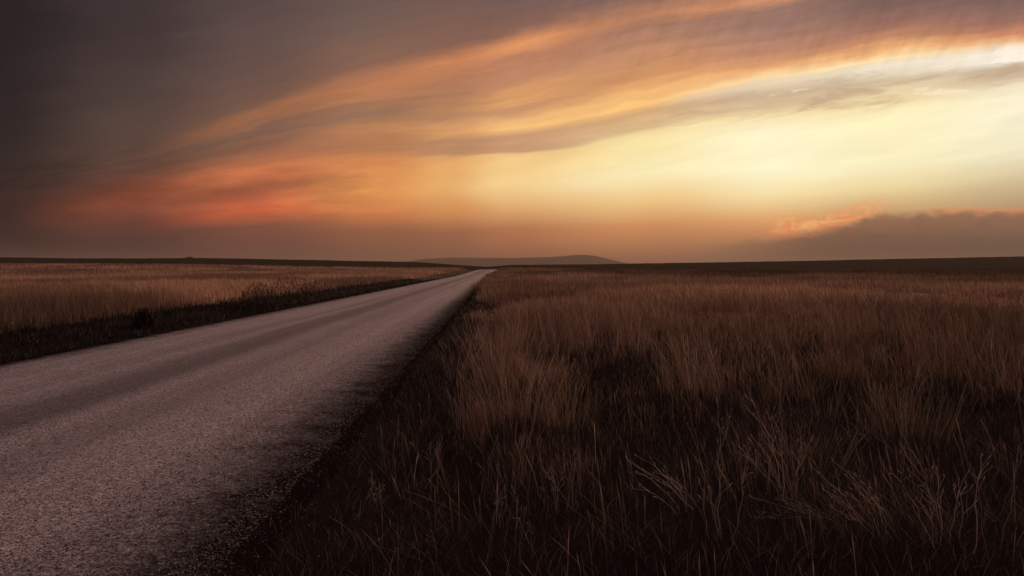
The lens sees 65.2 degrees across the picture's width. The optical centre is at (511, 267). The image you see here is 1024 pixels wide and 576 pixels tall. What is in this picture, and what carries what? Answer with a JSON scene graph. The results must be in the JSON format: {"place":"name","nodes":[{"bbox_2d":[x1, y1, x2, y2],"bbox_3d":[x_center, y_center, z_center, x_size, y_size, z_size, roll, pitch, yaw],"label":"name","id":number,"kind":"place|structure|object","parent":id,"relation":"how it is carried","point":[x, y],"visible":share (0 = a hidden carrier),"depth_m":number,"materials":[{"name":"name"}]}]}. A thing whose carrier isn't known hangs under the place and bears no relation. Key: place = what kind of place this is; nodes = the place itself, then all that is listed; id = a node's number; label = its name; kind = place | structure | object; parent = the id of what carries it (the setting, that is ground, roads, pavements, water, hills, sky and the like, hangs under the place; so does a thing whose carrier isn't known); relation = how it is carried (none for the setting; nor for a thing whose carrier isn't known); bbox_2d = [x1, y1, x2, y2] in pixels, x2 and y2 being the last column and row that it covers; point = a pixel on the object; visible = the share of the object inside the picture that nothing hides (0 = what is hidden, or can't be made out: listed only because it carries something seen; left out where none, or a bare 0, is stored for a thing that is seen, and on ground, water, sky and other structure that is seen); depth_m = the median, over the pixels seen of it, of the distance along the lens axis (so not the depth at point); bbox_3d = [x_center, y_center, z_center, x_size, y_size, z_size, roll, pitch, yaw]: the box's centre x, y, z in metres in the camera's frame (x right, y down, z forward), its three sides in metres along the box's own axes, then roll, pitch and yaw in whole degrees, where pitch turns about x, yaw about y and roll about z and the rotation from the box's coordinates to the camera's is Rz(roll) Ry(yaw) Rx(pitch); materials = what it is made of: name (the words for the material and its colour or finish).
{"place":"outdoors","nodes":[
{"label":"outdoors","id":0,"kind":"place"},
{"bbox_2d":[0,269,495,575],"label":"road","id":1,"kind":"structure","parent":0,"point":[381,304],"depth_m":8.09,"materials":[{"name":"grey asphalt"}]},
{"bbox_2d":[0,266,1023,575],"bbox_3d":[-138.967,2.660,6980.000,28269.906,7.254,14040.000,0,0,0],"label":"ground","id":2,"kind":"structure","parent":0,"point":[352,450],"depth_m":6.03,"materials":[{"name":"brown plant"}]},
{"bbox_2d":[131,307,156,328],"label":"shrub","id":3,"kind":"object","parent":2,"relation":"on","point":[142,318],"visible":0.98,"depth_m":25.29,"materials":[{"name":"black plant"}]},
{"bbox_2d":[0,262,465,333],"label":"dry grass","id":4,"kind":"structure","parent":2,"relation":"on","point":[73,290],"depth_m":50.11,"materials":[{"name":"brown plant"}]},
{"bbox_2d":[236,282,279,310],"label":"shrub","id":5,"kind":"object","parent":2,"relation":"on","point":[267,303],"visible":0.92,"depth_m":36.34,"materials":[{"name":"brown plant"}]},
{"bbox_2d":[264,274,318,306],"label":"shrub","id":6,"kind":"object","parent":2,"relation":"on","point":[294,299],"visible":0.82,"depth_m":39.37,"materials":[{"name":"brown plant"}]},
{"bbox_2d":[297,279,331,299],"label":"shrub","id":7,"kind":"object","parent":2,"relation":"on","point":[319,292],"visible":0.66,"depth_m":47.84,"materials":[{"name":"brown plant"}]},
{"bbox_2d":[362,472,384,509],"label":"dry weed","id":8,"kind":"object","parent":2,"relation":"on","point":[374,493],"visible":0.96,"depth_m":5.68,"materials":[{"name":"brown plant"}]},
{"bbox_2d":[373,525,440,570],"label":"fallen weed","id":9,"kind":"object","parent":2,"relation":"on","point":[411,548],"visible":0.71,"depth_m":4.77,"materials":[{"name":"brown plant"}]},
{"bbox_2d":[409,434,442,468],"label":"dry weed","id":10,"kind":"object","parent":2,"relation":"on","point":[430,451],"visible":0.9,"depth_m":6.98,"materials":[{"name":"brown plant"}]},
{"bbox_2d":[442,316,560,375],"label":"grass tuft","id":11,"kind":"object","parent":2,"relation":"on","point":[482,354],"visible":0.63,"depth_m":13.47,"materials":[{"name":"brown plant"}]},
{"bbox_2d":[491,463,517,532],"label":"dry weed","id":12,"kind":"object","parent":2,"relation":"on","point":[497,503],"visible":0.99,"depth_m":5.37,"materials":[{"name":"brown plant"}]},
{"bbox_2d":[454,348,584,427],"bbox_3d":[0.065,1.345,9.266,1.707,0.879,1.680,0,0,-42],"label":"grass tuft","id":13,"kind":"object","parent":2,"relation":"on","point":[512,407],"visible":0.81,"depth_m":9.13,"materials":[{"name":"brown plant"}]},
{"bbox_2d":[515,498,534,550],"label":"dry weed","id":14,"kind":"object","parent":2,"relation":"on","point":[521,526],"visible":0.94,"depth_m":4.94,"materials":[{"name":"brown plant"}]},
{"bbox_2d":[541,449,577,509],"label":"dry weed","id":15,"kind":"object","parent":2,"relation":"on","point":[556,500],"visible":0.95,"depth_m":5.74,"materials":[{"name":"brown plant"}]},
{"bbox_2d":[514,376,609,430],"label":"grass tuft","id":16,"kind":"object","parent":2,"relation":"on","point":[567,416],"visible":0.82,"depth_m":8.60,"materials":[{"name":"brown plant"}]},
{"bbox_2d":[625,456,697,514],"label":"bent weed","id":17,"kind":"object","parent":2,"relation":"on","point":[665,484],"visible":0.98,"depth_m":5.41,"materials":[{"name":"brown plant"}]},
{"bbox_2d":[321,267,1023,575],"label":"dry grass","id":18,"kind":"structure","parent":2,"relation":"on","point":[644,293],"depth_m":17.47,"materials":[{"name":"brown plant"}]},
{"bbox_2d":[628,331,727,400],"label":"grass tuft","id":19,"kind":"object","parent":2,"relation":"on","point":[689,380],"visible":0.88,"depth_m":10.21,"materials":[{"name":"brown plant"}]},
{"bbox_2d":[687,397,752,544],"bbox_3d":[1.224,1.203,4.725,0.266,0.852,0.337,0,0,-19],"label":"dry weed","id":20,"kind":"object","parent":2,"relation":"on","point":[709,487],"visible":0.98,"depth_m":4.75,"materials":[{"name":"brown plant"}]},
{"bbox_2d":[733,371,812,498],"bbox_3d":[1.850,1.184,5.718,0.550,0.919,0.319,0,0,0],"label":"dry weed","id":21,"kind":"object","parent":2,"relation":"on","point":[772,450],"visible":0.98,"depth_m":5.71,"materials":[{"name":"brown plant"}]},
{"bbox_2d":[709,412,866,478],"bbox_3d":[2.263,1.419,6.575,1.222,0.477,1.220,0,0,-27],"label":"grass tuft","id":22,"kind":"object","parent":2,"relation":"on","point":[796,446],"visible":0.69,"depth_m":6.55,"materials":[{"name":"brown plant"}]},
{"bbox_2d":[749,494,872,519],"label":"fallen weed","id":23,"kind":"object","parent":2,"relation":"on","point":[794,509],"visible":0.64,"depth_m":5.13,"materials":[{"name":"brown plant"}]},
{"bbox_2d":[810,457,896,540],"bbox_3d":[2.033,1.356,4.752,0.417,0.474,0.432,0,0,0],"label":"bent weed","id":24,"kind":"object","parent":2,"relation":"on","point":[880,507],"visible":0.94,"depth_m":4.67,"materials":[{"name":"brown plant"}]},
{"bbox_2d":[777,470,971,547],"bbox_3d":[2.240,1.459,4.948,1.091,0.375,1.011,0,0,0],"label":"grass tuft","id":25,"kind":"object","parent":2,"relation":"on","point":[885,498],"visible":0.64,"depth_m":4.86,"materials":[{"name":"brown plant"}]},
{"bbox_2d":[851,389,906,473],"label":"dry weed","id":26,"kind":"object","parent":2,"relation":"on","point":[901,435],"visible":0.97,"depth_m":6.36,"materials":[{"name":"brown plant"}]},
{"bbox_2d":[848,379,980,447],"bbox_3d":[3.683,1.336,7.513,1.144,0.620,1.115,0,0,-25],"label":"grass tuft","id":27,"kind":"object","parent":2,"relation":"on","point":[901,419],"visible":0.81,"depth_m":7.50,"materials":[{"name":"brown plant"}]},
{"bbox_2d":[890,443,991,552],"bbox_3d":[2.385,1.299,4.532,0.552,0.571,0.344,0,0,0],"label":"dry weed","id":28,"kind":"object","parent":2,"relation":"on","point":[940,496],"visible":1,"depth_m":4.54,"materials":[{"name":"brown plant"}]},
{"bbox_2d":[969,441,1023,550],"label":"dry weed","id":29,"kind":"object","parent":2,"relation":"on","point":[1014,475],"visible":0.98,"depth_m":4.50,"materials":[{"name":"brown plant"}]},
{"bbox_2d":[0,256,1023,270],"bbox_3d":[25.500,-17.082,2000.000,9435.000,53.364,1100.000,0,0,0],"label":"hills","id":30,"kind":"structure","parent":0,"point":[999,263],"depth_m":1750.61,"materials":[{"name":"brown"}]},
{"bbox_2d":[0,0,1023,263],"label":"sky","id":31,"kind":"structure","parent":0,"point":[625,131],"materials":[{"name":"orange"}]},
{"bbox_2d":[405,255,626,266],"bbox_3d":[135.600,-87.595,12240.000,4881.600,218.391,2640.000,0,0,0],"label":"hills","id":32,"kind":"structure","parent":0,"point":[557,260],"depth_m":11647.69,"materials":[{"name":"brown"}]}
]}

